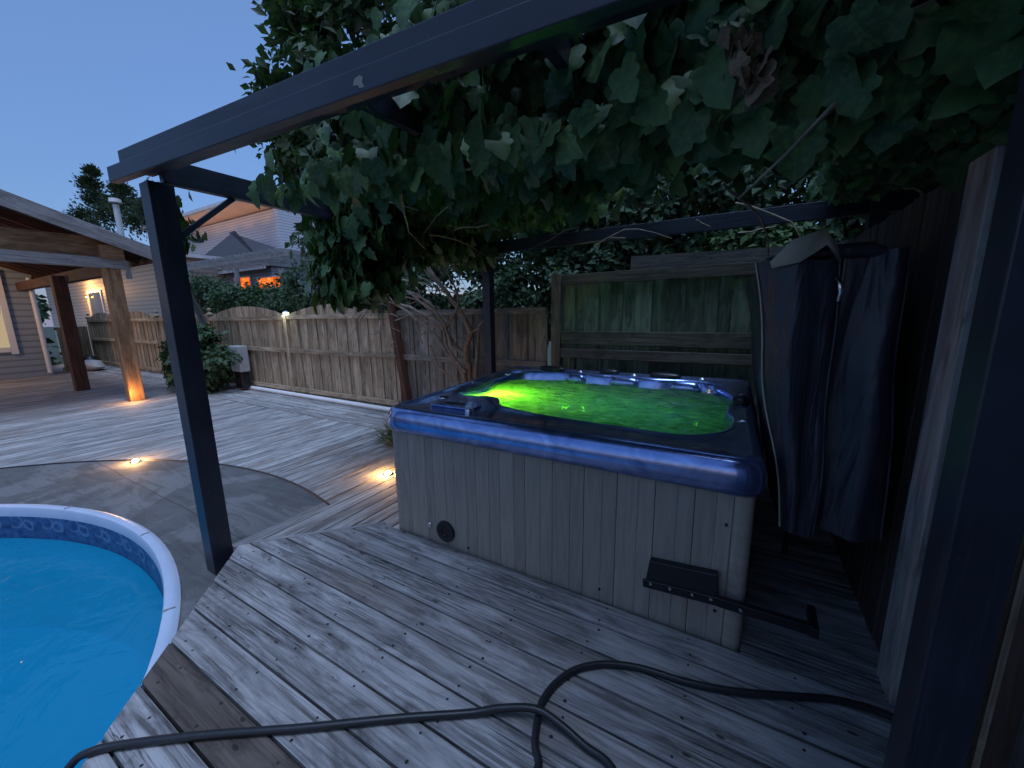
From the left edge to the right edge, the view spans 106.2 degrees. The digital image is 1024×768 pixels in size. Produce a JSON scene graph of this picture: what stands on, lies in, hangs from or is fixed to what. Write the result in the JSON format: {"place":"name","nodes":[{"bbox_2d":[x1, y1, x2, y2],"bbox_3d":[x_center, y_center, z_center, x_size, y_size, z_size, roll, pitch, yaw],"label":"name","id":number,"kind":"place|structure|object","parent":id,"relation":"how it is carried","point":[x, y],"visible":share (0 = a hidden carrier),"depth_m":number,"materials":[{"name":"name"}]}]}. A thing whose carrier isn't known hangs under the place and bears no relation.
{"place":"outdoors","nodes":[
{"label":"outdoors","id":0,"kind":"place"},
{"bbox_2d":[0,461,333,704],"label":"concrete apron","id":1,"kind":"object","parent":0,"point":[157,498],"visible":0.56,"depth_m":3.82,"materials":[{"name":"grey concrete"}]},
{"bbox_2d":[0,504,180,767],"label":"swimming pool","id":2,"kind":"structure","parent":1,"relation":"in","point":[90,605],"depth_m":2.60,"materials":[{"name":"blue liquid"}]},
{"bbox_2d":[129,459,140,463],"bbox_3d":[-4.680,0.952,4.776,0.110,0.043,0.110,5,12,29],"label":"deck light","id":3,"kind":"object","parent":1,"relation":"on","point":[133,461],"visible":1,"depth_m":4.75,"materials":[{"name":"silver metal"}]},
{"bbox_2d":[0,459,329,504],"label":"apron edge strip","id":4,"kind":"object","parent":1,"relation":"on","point":[312,493],"visible":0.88,"depth_m":4.66,"materials":[{"name":"grey concrete"}]},
{"bbox_2d":[140,200,314,254],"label":"blue house","id":5,"kind":"structure","parent":0,"point":[272,227],"depth_m":30.52,"materials":[{"name":"wood"}]},
{"bbox_2d":[192,231,317,304],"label":"hipped house","id":6,"kind":"structure","parent":0,"point":[233,242],"depth_m":24.48,"materials":[{"name":"grey"}]},
{"bbox_2d":[233,275,252,287],"bbox_3d":[-16.692,-6.233,23.878,2.026,0.872,0.080,5,12,29],"label":"window","id":7,"kind":"structure","parent":6,"relation":"in","point":[243,279],"depth_m":23.70,"materials":[{"name":"orange glass"}]},
{"bbox_2d":[256,275,279,287],"bbox_3d":[-14.041,-5.872,22.399,2.829,0.838,0.080,5,12,29],"label":"window","id":8,"kind":"structure","parent":6,"relation":"in","point":[268,279],"depth_m":22.49,"materials":[{"name":"orange glass"}]},
{"bbox_2d":[43,327,550,406],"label":"ground","id":9,"kind":"structure","parent":0,"point":[49,332],"depth_m":40.25,"materials":[{"name":"soil"}]},
{"bbox_2d":[36,294,61,364],"bbox_3d":[-20.505,-2.231,15.680,3.885,5.773,2.566,9,14,44],"label":"leafy tree","id":10,"kind":"object","parent":9,"relation":"on","point":[44,308],"visible":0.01,"depth_m":16.03,"materials":[{"name":"green plant"}]},
{"bbox_2d":[62,162,191,240],"bbox_3d":[-40.147,-13.217,39.761,29.497,19.232,4.694,5,12,29],"label":"evergreen tree","id":11,"kind":"object","parent":9,"relation":"on","point":[131,210],"visible":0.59,"depth_m":38.93,"materials":[{"name":"green plant"}]},
{"bbox_2d":[45,254,226,356],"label":"cream house","id":12,"kind":"structure","parent":9,"relation":"on","point":[141,291],"depth_m":24.44,"materials":[{"name":"beige wood"}]},
{"bbox_2d":[86,290,105,315],"bbox_3d":[-29.737,-5.481,27.545,3.049,2.331,0.080,5,12,29],"label":"window","id":13,"kind":"structure","parent":12,"relation":"in","point":[95,301],"depth_m":27.47,"materials":[{"name":"grey glass"}]},
{"bbox_2d":[189,271,236,314],"bbox_3d":[-12.961,-2.246,16.828,3.543,5.135,2.402,5,12,29],"label":"hedge bush","id":14,"kind":"object","parent":9,"relation":"on","point":[200,286],"visible":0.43,"depth_m":15.98,"materials":[{"name":"green plant"}]},
{"bbox_2d":[203,281,262,313],"bbox_3d":[-10.848,-1.765,15.492,2.893,4.601,2.140,5,12,29],"label":"hedge bush","id":15,"kind":"object","parent":9,"relation":"on","point":[224,302],"visible":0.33,"depth_m":14.81,"materials":[{"name":"green plant"}]},
{"bbox_2d":[187,248,307,293],"bbox_3d":[-13.710,-3.463,20.664,10.217,6.148,2.700,5,12,29],"label":"garden pergola","id":16,"kind":"object","parent":9,"relation":"on","point":[254,259],"visible":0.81,"depth_m":19.32,"materials":[{"name":"grey wood"}]},
{"bbox_2d":[231,274,312,313],"bbox_3d":[-8.460,-1.602,14.244,3.329,4.663,2.534,5,12,29],"label":"hedge bush","id":17,"kind":"object","parent":9,"relation":"on","point":[278,301],"visible":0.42,"depth_m":13.45,"materials":[{"name":"green plant"}]},
{"bbox_2d":[267,244,329,311],"bbox_3d":[-6.241,-1.813,12.932,3.131,5.480,2.541,2,11,14],"label":"hedge bush","id":18,"kind":"object","parent":9,"relation":"on","point":[305,301],"visible":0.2,"depth_m":12.11,"materials":[{"name":"green plant"}]},
{"bbox_2d":[226,0,438,401],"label":"leafy tree","id":19,"kind":"object","parent":9,"relation":"on","point":[302,32],"visible":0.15,"depth_m":7.86,"materials":[{"name":"green plant"}]},
{"bbox_2d":[370,264,444,318],"bbox_3d":[-2.129,-0.713,7.338,2.408,5.211,1.718,5,12,29],"label":"feathery tree","id":20,"kind":"object","parent":9,"relation":"on","point":[412,288],"visible":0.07,"depth_m":6.82,"materials":[{"name":"green plant"}]},
{"bbox_2d":[424,252,548,309],"bbox_3d":[-0.938,-0.679,8.233,3.713,4.787,1.800,5,12,29],"label":"leafy bush","id":21,"kind":"object","parent":9,"relation":"on","point":[515,274],"visible":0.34,"depth_m":7.34,"materials":[{"name":"green plant"}]},
{"bbox_2d":[467,212,680,347],"bbox_3d":[1.850,-2.958,12.506,7.565,7.641,5.227,5,12,29],"label":"leafy tree","id":22,"kind":"object","parent":9,"relation":"on","point":[499,296],"visible":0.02,"depth_m":12.16,"materials":[{"name":"green plant"}]},
{"bbox_2d":[512,243,649,335],"bbox_3d":[1.291,-0.337,7.186,2.675,4.432,1.886,12,16,50],"label":"leafy bush","id":23,"kind":"object","parent":9,"relation":"on","point":[557,267],"visible":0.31,"depth_m":6.98,"materials":[{"name":"green plant"}]},
{"bbox_2d":[468,168,764,335],"bbox_3d":[1.859,-2.274,8.122,5.780,7.877,6.499,-9,13,-37],"label":"leafy tree","id":24,"kind":"object","parent":9,"relation":"on","point":[629,212],"visible":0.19,"depth_m":6.69,"materials":[{"name":"green plant"}]},
{"bbox_2d":[578,160,892,408],"bbox_3d":[4.922,-2.100,6.834,6.469,7.950,6.514,5,12,29],"label":"leafy tree","id":25,"kind":"object","parent":9,"relation":"on","point":[771,195],"visible":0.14,"depth_m":5.79,"materials":[{"name":"green plant"}]},
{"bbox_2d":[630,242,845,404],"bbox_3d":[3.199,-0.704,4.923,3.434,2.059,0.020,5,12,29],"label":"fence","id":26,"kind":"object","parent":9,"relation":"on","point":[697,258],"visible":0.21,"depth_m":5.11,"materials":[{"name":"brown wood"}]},
{"bbox_2d":[684,221,841,252],"bbox_3d":[3.587,-0.118,5.619,2.856,4.492,1.442,5,12,29],"label":"leafy bush","id":27,"kind":"object","parent":9,"relation":"on","point":[785,235],"visible":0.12,"depth_m":5.11,"materials":[{"name":"green plant"}]},
{"bbox_2d":[777,162,896,242],"bbox_3d":[6.585,-1.795,4.485,6.764,8.149,5.456,5,12,29],"label":"leafy tree","id":28,"kind":"object","parent":9,"relation":"on","point":[840,231],"visible":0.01,"depth_m":5.03,"materials":[{"name":"green plant"}]},
{"bbox_2d":[0,0,861,326],"label":"sky","id":29,"kind":"structure","parent":0,"point":[82,82],"materials":[{"name":"blue"}]},
{"bbox_2d":[81,522,893,767],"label":"deck","id":30,"kind":"structure","parent":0,"point":[374,619],"depth_m":1.71,"materials":[{"name":"grey wood"}]},
{"bbox_2d":[64,660,893,767],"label":"garden hose","id":31,"kind":"object","parent":30,"relation":"on","point":[539,710],"visible":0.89,"depth_m":1.52,"materials":[{"name":"rubber"}]},
{"bbox_2d":[107,0,1023,767],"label":"pergola","id":32,"kind":"object","parent":30,"relation":"on","point":[975,536],"visible":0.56,"depth_m":1.11,"materials":[{"name":"paint"}]},
{"bbox_2d":[145,0,1023,383],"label":"grape vine","id":33,"kind":"object","parent":32,"relation":"attached to","point":[863,100],"visible":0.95,"depth_m":1.43,"materials":[{"name":"green plant"}]},
{"bbox_2d":[388,365,766,652],"bbox_3d":[0.558,0.567,3.359,2.606,1.131,2.366,5,12,29],"label":"hot tub","id":34,"kind":"object","parent":30,"relation":"on","point":[604,486],"visible":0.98,"depth_m":2.26,"materials":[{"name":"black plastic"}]},
{"bbox_2d":[643,259,828,639],"bbox_3d":[1.526,0.176,2.613,0.726,1.860,2.289,5,12,29],"label":"cover lifter","id":35,"kind":"object","parent":34,"relation":"attached to","point":[696,583],"visible":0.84,"depth_m":1.83,"materials":[{"name":"black metal"}]},
{"bbox_2d":[745,228,911,541],"bbox_3d":[1.820,-0.125,2.490,0.599,1.342,2.108,5,12,29],"label":"tub cover","id":36,"kind":"object","parent":35,"relation":"hanging from","point":[825,333],"visible":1,"depth_m":1.66,"materials":[{"name":"black fabric"}]},
{"bbox_2d":[829,143,1023,767],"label":"privacy screen","id":37,"kind":"object","parent":30,"relation":"on","point":[943,232],"visible":0.48,"depth_m":1.54,"materials":[{"name":"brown wood"}]},
{"bbox_2d":[965,532,1023,767],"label":"timber batten","id":38,"kind":"object","parent":30,"relation":"on","point":[1001,651],"visible":0.5,"depth_m":0.89,"materials":[{"name":"brown wood"}]},
{"bbox_2d":[739,457,894,708],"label":"side deck","id":39,"kind":"structure","parent":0,"point":[841,653],"depth_m":2.07,"materials":[{"name":"grey wood"}]},
{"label":"deck joists","id":40,"kind":"structure","parent":0,"visible":0},
{"bbox_2d":[0,365,399,547],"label":"deck","id":41,"kind":"structure","parent":40,"relation":"on","point":[337,458],"depth_m":5.83,"materials":[{"name":"grey wood"}]},
{"bbox_2d":[0,267,53,379],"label":"grey house","id":42,"kind":"structure","parent":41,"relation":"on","point":[24,351],"depth_m":11.85,"materials":[{"name":"grey wood"}]},
{"bbox_2d":[0,309,9,347],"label":"window pane","id":43,"kind":"structure","parent":42,"relation":"in","point":[4,343],"depth_m":11.57,"materials":[{"name":"beige glass"}]},
{"bbox_2d":[0,277,19,353],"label":"window frame","id":44,"kind":"structure","parent":42,"relation":"in","point":[13,348],"depth_m":11.59,"materials":[{"name":"white paint"}]},
{"bbox_2d":[0,189,152,401],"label":"pavilion","id":45,"kind":"structure","parent":41,"relation":"on","point":[56,251],"depth_m":7.88,"materials":[{"name":"brown wood"}]},
{"bbox_2d":[108,197,132,278],"bbox_3d":[-8.833,-3.282,8.716,0.220,1.750,0.220,5,12,29],"label":"vent pipe","id":46,"kind":"object","parent":45,"relation":"attached to","point":[115,202],"visible":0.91,"depth_m":8.62,"materials":[{"name":"white metal"}]},
{"bbox_2d":[84,355,105,370],"bbox_3d":[-14.914,-0.751,13.630,1.602,0.526,0.614,5,12,29],"label":"folded tarp","id":47,"kind":"object","parent":41,"relation":"on","point":[93,363],"visible":0.74,"depth_m":13.36,"materials":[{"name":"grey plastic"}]},
{"bbox_2d":[118,705,209,767],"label":"deck underlay","id":48,"kind":"object","parent":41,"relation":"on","point":[179,732],"depth_m":1.53,"materials":[{"name":"black plastic"}]},
{"bbox_2d":[155,320,242,393],"bbox_3d":[-7.629,-0.625,9.371,2.804,1.891,1.528,5,12,29],"label":"garden shrub","id":49,"kind":"object","parent":41,"relation":"on","point":[217,358],"visible":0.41,"depth_m":9.00,"materials":[{"name":"green plant"}]},
{"bbox_2d":[229,345,250,388],"bbox_3d":[-6.589,-0.413,9.346,0.420,1.030,0.220,5,12,29],"label":"utility box","id":50,"kind":"object","parent":41,"relation":"on","point":[241,370],"visible":0.95,"depth_m":9.25,"materials":[{"name":"grey plastic"}]},
{"bbox_2d":[54,304,547,406],"bbox_3d":[-8.406,-0.892,9.812,19.790,2.060,1.516,5,12,29],"label":"wooden fence","id":51,"kind":"object","parent":41,"relation":"on","point":[309,351],"visible":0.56,"depth_m":7.72,"materials":[{"name":"brown wood"}]},
{"bbox_2d":[281,311,288,316],"bbox_3d":[-4.965,-1.544,8.449,0.140,0.130,0.140,5,12,29],"label":"solar cap light","id":52,"kind":"object","parent":51,"relation":"attached to","point":[285,313],"visible":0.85,"depth_m":8.41,"materials":[{"name":"white paint"}]},
{"bbox_2d":[233,383,390,411],"bbox_3d":[-4.507,0.262,8.360,6.001,0.091,0.100,5,12,30],"label":"drain pipe","id":53,"kind":"object","parent":41,"relation":"on","point":[351,403],"visible":0.8,"depth_m":7.98,"materials":[{"name":"white paint"}]},
{"bbox_2d":[369,419,392,446],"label":"grass tuft","id":54,"kind":"object","parent":41,"relation":"on","point":[386,438],"visible":0.09,"depth_m":5.32,"materials":[{"name":"green plant"}]},
{"bbox_2d":[383,471,392,475],"bbox_3d":[-1.382,0.989,4.289,0.110,0.043,0.110,5,12,29],"label":"deck light","id":55,"kind":"object","parent":41,"relation":"in","point":[388,473],"visible":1,"depth_m":4.26,"materials":[{"name":"silver metal"}]},
{"bbox_2d":[386,296,411,401],"bbox_3d":[-1.987,-0.523,6.813,0.392,2.109,0.130,5,12,29],"label":"leaning post","id":56,"kind":"object","parent":41,"relation":"on","point":[401,363],"visible":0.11,"depth_m":6.77,"materials":[{"name":"brown wood"}]},
{"bbox_2d":[551,261,762,446],"bbox_3d":[2.362,-0.178,4.349,4.143,2.300,0.152,5,12,29],"label":"tall fence","id":57,"kind":"object","parent":41,"relation":"on","point":[693,321],"visible":0.38,"depth_m":4.59,"materials":[{"name":"brown wood"}]}
]}

